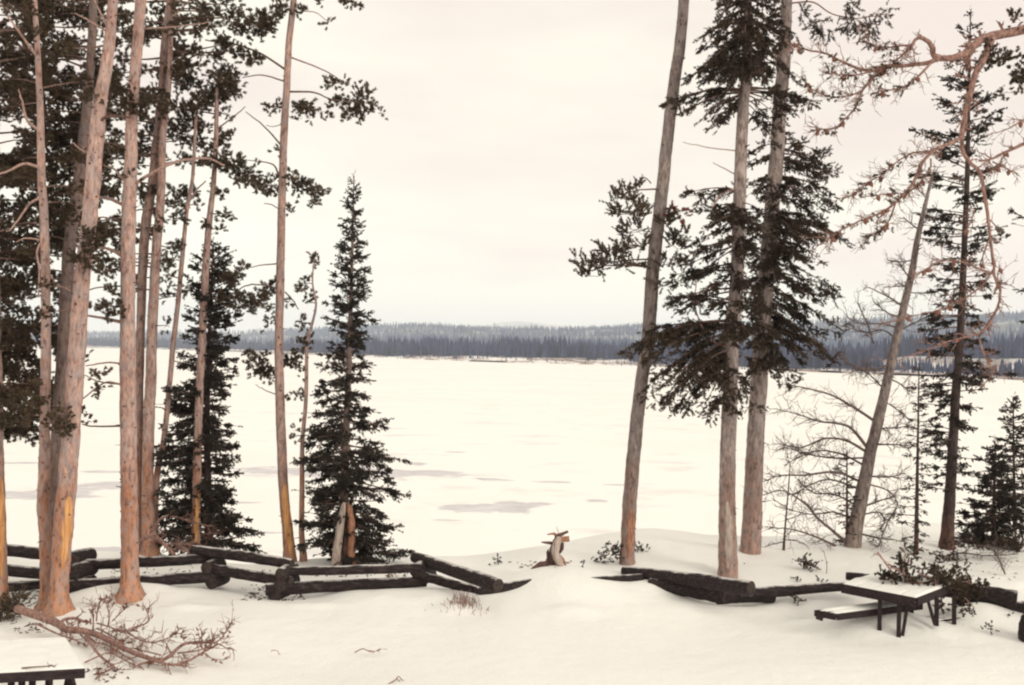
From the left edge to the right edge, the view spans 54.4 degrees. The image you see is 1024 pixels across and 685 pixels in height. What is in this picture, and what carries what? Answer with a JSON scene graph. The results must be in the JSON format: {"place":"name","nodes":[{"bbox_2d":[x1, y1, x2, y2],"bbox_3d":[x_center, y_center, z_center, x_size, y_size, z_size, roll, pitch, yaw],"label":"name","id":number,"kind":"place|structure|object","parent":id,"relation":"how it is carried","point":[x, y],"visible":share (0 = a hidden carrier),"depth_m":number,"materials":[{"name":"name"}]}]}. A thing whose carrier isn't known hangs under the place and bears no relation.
{"place":"outdoors","nodes":[
{"label":"outdoors","id":0,"kind":"place"},
{"bbox_2d":[0,523,1023,684],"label":"snow ground","id":1,"kind":"structure","parent":0,"point":[572,622],"depth_m":15.10,"materials":[{"name":"white snow"}]},
{"bbox_2d":[0,582,36,621],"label":"pine sprig","id":2,"kind":"object","parent":1,"relation":"on","point":[7,604],"visible":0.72,"depth_m":15.09,"materials":[{"name":"green plant"}]},
{"bbox_2d":[0,0,62,606],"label":"pine tree","id":3,"kind":"object","parent":1,"relation":"on","point":[12,328],"visible":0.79,"depth_m":16.64,"materials":[{"name":"green plant"}]},
{"bbox_2d":[0,637,84,684],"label":"picnic table","id":4,"kind":"object","parent":1,"relation":"on","point":[16,655],"visible":1,"depth_m":10.82,"materials":[{"name":"dark wood"},{"name":"snow"}]},
{"bbox_2d":[22,662,55,668],"bbox_3d":[-5.011,3.459,10.590,0.370,0.127,0.132,1,-1,-25],"label":"twig","id":5,"kind":"object","parent":4,"relation":"on","point":[38,666],"visible":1,"depth_m":10.55,"materials":[{"name":"brown wood"}]},
{"bbox_2d":[0,0,100,610],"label":"pine tree","id":6,"kind":"object","parent":1,"relation":"on","point":[43,499],"visible":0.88,"depth_m":15.85,"materials":[{"name":"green plant"}]},
{"bbox_2d":[0,0,131,616],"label":"pine tree","id":7,"kind":"object","parent":1,"relation":"on","point":[58,602],"visible":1,"depth_m":15.44,"materials":[{"name":"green plant"}]},
{"bbox_2d":[19,0,138,536],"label":"pine tree","id":8,"kind":"object","parent":1,"relation":"on","point":[78,121],"visible":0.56,"depth_m":17.95,"materials":[{"name":"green plant"}]},
{"bbox_2d":[13,584,240,679],"bbox_3d":[-5.381,3.911,13.921,1.921,0.964,3.489,2,-1,-44],"label":"fallen branch","id":9,"kind":"object","parent":1,"relation":"on","point":[63,627],"visible":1,"depth_m":13.54,"materials":[{"name":"brown wood"}]},
{"bbox_2d":[97,30,190,556],"bbox_3d":[-7.670,-0.884,20.844,2.901,10.973,1.860,1,-1,32],"label":"pine tree","id":10,"kind":"object","parent":1,"relation":"on","point":[147,478],"visible":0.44,"depth_m":19.96,"materials":[{"name":"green plant"}]},
{"bbox_2d":[81,0,224,604],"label":"pine tree","id":11,"kind":"object","parent":1,"relation":"on","point":[131,589],"visible":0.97,"depth_m":16.22,"materials":[{"name":"brown plant"}]},
{"bbox_2d":[100,0,257,550],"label":"pine tree","id":12,"kind":"object","parent":1,"relation":"on","point":[181,65],"visible":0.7,"depth_m":20.14,"materials":[{"name":"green plant"}]},
{"bbox_2d":[154,96,205,553],"bbox_3d":[-6.939,-0.206,20.768,0.992,9.651,1.831,1,-1,-20],"label":"pine tree","id":13,"kind":"object","parent":1,"relation":"on","point":[186,192],"visible":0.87,"depth_m":20.27,"materials":[{"name":"brown plant"}]},
{"bbox_2d":[139,509,225,565],"bbox_3d":[-6.690,3.834,19.857,1.894,1.078,2.073,1,-1,-15],"label":"dead branch","id":14,"kind":"object","parent":1,"relation":"on","point":[155,537],"visible":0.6,"depth_m":19.37,"materials":[{"name":"brown wood"}]},
{"bbox_2d":[151,236,267,555],"bbox_3d":[-6.372,1.245,20.687,2.572,6.909,2.418,2,-1,-43],"label":"spruce tree","id":15,"kind":"object","parent":1,"relation":"on","point":[216,498],"visible":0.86,"depth_m":20.42,"materials":[{"name":"green plant"}]},
{"bbox_2d":[176,59,248,543],"bbox_3d":[-6.229,-0.587,20.430,1.387,10.360,2.056,1,-1,-25],"label":"pine tree","id":16,"kind":"object","parent":1,"relation":"on","point":[222,78],"visible":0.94,"depth_m":20.14,"materials":[{"name":"brown plant"}]},
{"bbox_2d":[7,544,531,599],"bbox_3d":[-4.428,3.931,16.741,10.114,0.753,1.904,1,-1,0],"label":"log fence","id":17,"kind":"object","parent":1,"relation":"on","point":[283,581],"visible":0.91,"depth_m":16.84,"materials":[{"name":"brown wood"}]},
{"bbox_2d":[205,0,388,561],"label":"pine tree","id":18,"kind":"object","parent":1,"relation":"on","point":[265,23],"visible":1,"depth_m":19.85,"materials":[{"name":"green plant"}]},
{"bbox_2d":[283,251,319,561],"bbox_3d":[-4.332,1.439,20.196,0.752,6.541,1.958,1,-1,-11],"label":"pine tree","id":19,"kind":"object","parent":1,"relation":"on","point":[304,394],"visible":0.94,"depth_m":19.85,"materials":[{"name":"brown plant"}]},
{"bbox_2d":[331,502,355,565],"bbox_3d":[-3.232,3.728,19.262,0.519,1.301,0.278,1,-1,-10],"label":"tree stump","id":20,"kind":"object","parent":1,"relation":"on","point":[348,542],"visible":0.79,"depth_m":19.18,"materials":[{"name":"brown wood"}]},
{"bbox_2d":[289,169,414,565],"bbox_3d":[-3.134,0.683,19.774,2.330,8.256,2.458,2,-1,-32],"label":"spruce tree","id":21,"kind":"object","parent":1,"relation":"on","point":[332,465],"visible":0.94,"depth_m":19.57,"materials":[{"name":"green plant"}]},
{"bbox_2d":[355,648,381,652],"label":"twig","id":22,"kind":"object","parent":1,"relation":"on","point":[369,650],"visible":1,"depth_m":13.79,"materials":[{"name":"brown wood"}]},
{"bbox_2d":[431,590,488,614],"bbox_3d":[-0.831,4.164,16.027,0.988,0.360,0.756,1,-1,17],"label":"dry shrub","id":23,"kind":"object","parent":1,"relation":"on","point":[464,597],"visible":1,"depth_m":16.02,"materials":[{"name":"red plant"}]},
{"bbox_2d":[488,553,501,564],"bbox_3d":[-0.295,4.253,19.365,0.367,0.304,0.187,2,-1,-44],"label":"fir sprig","id":24,"kind":"object","parent":1,"relation":"on","point":[498,561],"visible":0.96,"depth_m":19.36,"materials":[{"name":"green plant"}]},
{"bbox_2d":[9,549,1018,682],"bbox_3d":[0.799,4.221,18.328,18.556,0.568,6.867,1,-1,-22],"label":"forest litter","id":25,"kind":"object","parent":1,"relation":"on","point":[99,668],"visible":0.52,"depth_m":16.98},
{"bbox_2d":[531,526,569,568],"bbox_3d":[0.685,3.676,17.735,0.691,0.812,0.319,1,-1,13],"label":"weathered snag","id":26,"kind":"object","parent":1,"relation":"on","point":[553,553],"visible":0.98,"depth_m":17.64,"materials":[{"name":"brown wood"}]},
{"bbox_2d":[591,541,624,563],"bbox_3d":[1.802,3.961,18.497,0.606,0.583,0.506,1,-1,-17],"label":"brush","id":27,"kind":"object","parent":1,"relation":"on","point":[613,549],"visible":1,"depth_m":18.49,"materials":[{"name":"plant"}]},
{"bbox_2d":[568,0,693,565],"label":"pine tree","id":28,"kind":"object","parent":1,"relation":"on","point":[654,258],"visible":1,"depth_m":18.46,"materials":[{"name":"brown plant"}]},
{"bbox_2d":[635,541,650,551],"bbox_3d":[2.511,3.999,19.413,0.422,0.310,0.332,1,-1,0],"label":"brush","id":29,"kind":"object","parent":1,"relation":"on","point":[640,547],"visible":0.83,"depth_m":19.39,"materials":[{"name":"green plant"}]},
{"bbox_2d":[616,0,822,578],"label":"fir tree","id":30,"kind":"object","parent":1,"relation":"on","point":[744,65],"visible":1,"depth_m":17.79,"materials":[{"name":"green plant"}]},
{"bbox_2d":[764,463,808,550],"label":"sapling","id":31,"kind":"object","parent":1,"relation":"on","point":[784,539],"visible":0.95,"depth_m":19.71,"materials":[{"name":"brown plant"}]},
{"bbox_2d":[790,592,806,605],"bbox_3d":[4.825,4.336,16.708,0.295,0.336,0.314,1,-1,32],"label":"fir sprig","id":32,"kind":"object","parent":1,"relation":"on","point":[795,598],"visible":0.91,"depth_m":16.68,"materials":[{"name":"green plant"}]},
{"bbox_2d":[591,566,1023,613],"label":"log fence","id":33,"kind":"object","parent":1,"relation":"on","point":[718,590],"visible":0.66,"depth_m":16.66,"materials":[{"name":"brown wood"}]},
{"bbox_2d":[794,552,821,571],"bbox_3d":[5.474,4.067,18.418,0.450,0.387,0.397,1,-1,0],"label":"fir sprig","id":34,"kind":"object","parent":1,"relation":"on","point":[807,562],"visible":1,"depth_m":18.38,"materials":[{"name":"green plant"}]},
{"bbox_2d":[731,0,900,554],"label":"fir tree","id":35,"kind":"object","parent":1,"relation":"on","point":[770,271],"visible":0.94,"depth_m":19.26,"materials":[{"name":"green plant"}]},
{"bbox_2d":[742,167,950,551],"bbox_3d":[6.715,0.434,20.089,4.305,8.078,2.130,1,-1,0],"label":"dead tree","id":36,"kind":"object","parent":1,"relation":"on","point":[864,479],"visible":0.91,"depth_m":20.11,"materials":[{"name":"brown plant"}]},
{"bbox_2d":[832,447,862,544],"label":"spruce tree","id":37,"kind":"object","parent":1,"relation":"on","point":[847,492],"visible":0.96,"depth_m":20.15,"materials":[{"name":"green plant"}]},
{"bbox_2d":[814,568,960,637],"bbox_3d":[5.885,4.200,15.336,2.467,0.965,1.334,2,-1,-42],"label":"picnic table","id":38,"kind":"object","parent":1,"relation":"on","point":[898,598],"visible":0.66,"depth_m":15.07,"materials":[{"name":"brown wood"}]},
{"bbox_2d":[872,538,990,616],"bbox_3d":[6.493,3.645,15.546,1.958,1.220,0.840,1,-1,0],"label":"fallen bough","id":39,"kind":"object","parent":38,"relation":"on","point":[964,585],"visible":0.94,"depth_m":15.42,"materials":[{"name":"green plant"}]},
{"bbox_2d":[774,7,1023,391],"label":"twisted pine","id":40,"kind":"object","parent":1,"relation":"on","point":[988,39],"visible":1,"depth_m":14.68,"materials":[{"name":"brown plant"}]},
{"bbox_2d":[887,357,938,554],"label":"spruce tree","id":41,"kind":"object","parent":1,"relation":"on","point":[917,522],"visible":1,"depth_m":19.57,"materials":[{"name":"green plant"}]},
{"bbox_2d":[908,9,1007,549],"bbox_3d":[8.991,-1.170,20.163,1.848,11.371,1.989,1,-1,0],"label":"spruce tree","id":42,"kind":"object","parent":1,"relation":"on","point":[956,425],"visible":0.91,"depth_m":20.11,"materials":[{"name":"green plant"}]},
{"bbox_2d":[929,531,1023,561],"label":"brush","id":43,"kind":"object","parent":1,"relation":"on","point":[1019,536],"visible":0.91,"depth_m":19.25,"materials":[{"name":"plant"}]},
{"bbox_2d":[941,535,1020,574],"bbox_3d":[9.321,4.157,19.715,1.560,1.365,3.316,1,-1,35],"label":"bare brush","id":44,"kind":"object","parent":1,"relation":"on","point":[996,555],"visible":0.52,"depth_m":19.40,"materials":[{"name":"brown plant"}]},
{"bbox_2d":[954,434,1023,551],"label":"spruce tree","id":45,"kind":"object","parent":1,"relation":"on","point":[999,496],"visible":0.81,"depth_m":20.45,"materials":[{"name":"green plant"}]},
{"bbox_2d":[980,620,999,634],"bbox_3d":[7.278,4.328,15.159,0.238,0.228,0.173,1,-1,-11],"label":"fir sprig","id":46,"kind":"object","parent":1,"relation":"on","point":[989,625],"visible":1,"depth_m":15.16,"materials":[{"name":"green plant"}]},
{"bbox_2d":[974,392,1023,531],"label":"spruce tree","id":47,"kind":"object","parent":1,"relation":"on","point":[1014,447],"visible":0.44,"depth_m":24.12,"materials":[{"name":"green plant"}]},
{"bbox_2d":[991,207,1023,505],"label":"spruce tree","id":48,"kind":"object","parent":1,"relation":"on","point":[1011,211],"visible":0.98,"depth_m":21.05,"materials":[{"name":"green plant"}]},
{"bbox_2d":[1018,614,1023,641],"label":"round stump","id":49,"kind":"object","parent":1,"relation":"on","point":[1021,630],"visible":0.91,"depth_m":14.94,"materials":[{"name":"brown wood"}]},
{"bbox_2d":[0,0,1023,333],"label":"sky","id":50,"kind":"structure","parent":0,"point":[505,133],"materials":[{"name":"white"}]},
{"bbox_2d":[3,346,1023,563],"bbox_3d":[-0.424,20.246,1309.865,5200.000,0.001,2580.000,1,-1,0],"label":"frozen lake","id":51,"kind":"structure","parent":0,"point":[501,456],"depth_m":76.07,"materials":[{"name":"white snow"}]},
{"bbox_2d":[13,314,1023,379],"bbox_3d":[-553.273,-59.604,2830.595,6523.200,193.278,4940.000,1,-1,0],"label":"shore and hills","id":52,"kind":"structure","parent":0,"point":[1001,324],"depth_m":874.59,"materials":[{"name":"white snow"}]},
{"bbox_2d":[18,310,1023,349],"bbox_3d":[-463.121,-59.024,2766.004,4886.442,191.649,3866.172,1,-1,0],"label":"hillside forest","id":53,"kind":"object","parent":52,"relation":"on","point":[514,331],"visible":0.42,"depth_m":2351.62,"materials":[{"name":"plant"}]},
{"bbox_2d":[32,329,1023,376],"bbox_3d":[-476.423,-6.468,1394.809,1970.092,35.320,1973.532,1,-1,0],"label":"shore forest","id":54,"kind":"object","parent":52,"relation":"on","point":[552,348],"visible":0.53,"depth_m":817.18,"materials":[{"name":"plant"}]},
{"bbox_2d":[88,346,1022,379],"bbox_3d":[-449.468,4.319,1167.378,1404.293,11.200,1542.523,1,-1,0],"label":"shore brush","id":55,"kind":"object","parent":52,"relation":"on","point":[880,370],"visible":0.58,"depth_m":603.65,"materials":[{"name":"plant"}]},
{"bbox_2d":[460,321,585,330],"bbox_3d":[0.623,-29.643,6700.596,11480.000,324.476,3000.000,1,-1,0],"label":"mountain","id":56,"kind":"structure","parent":0,"point":[517,324],"depth_m":7012.78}
]}

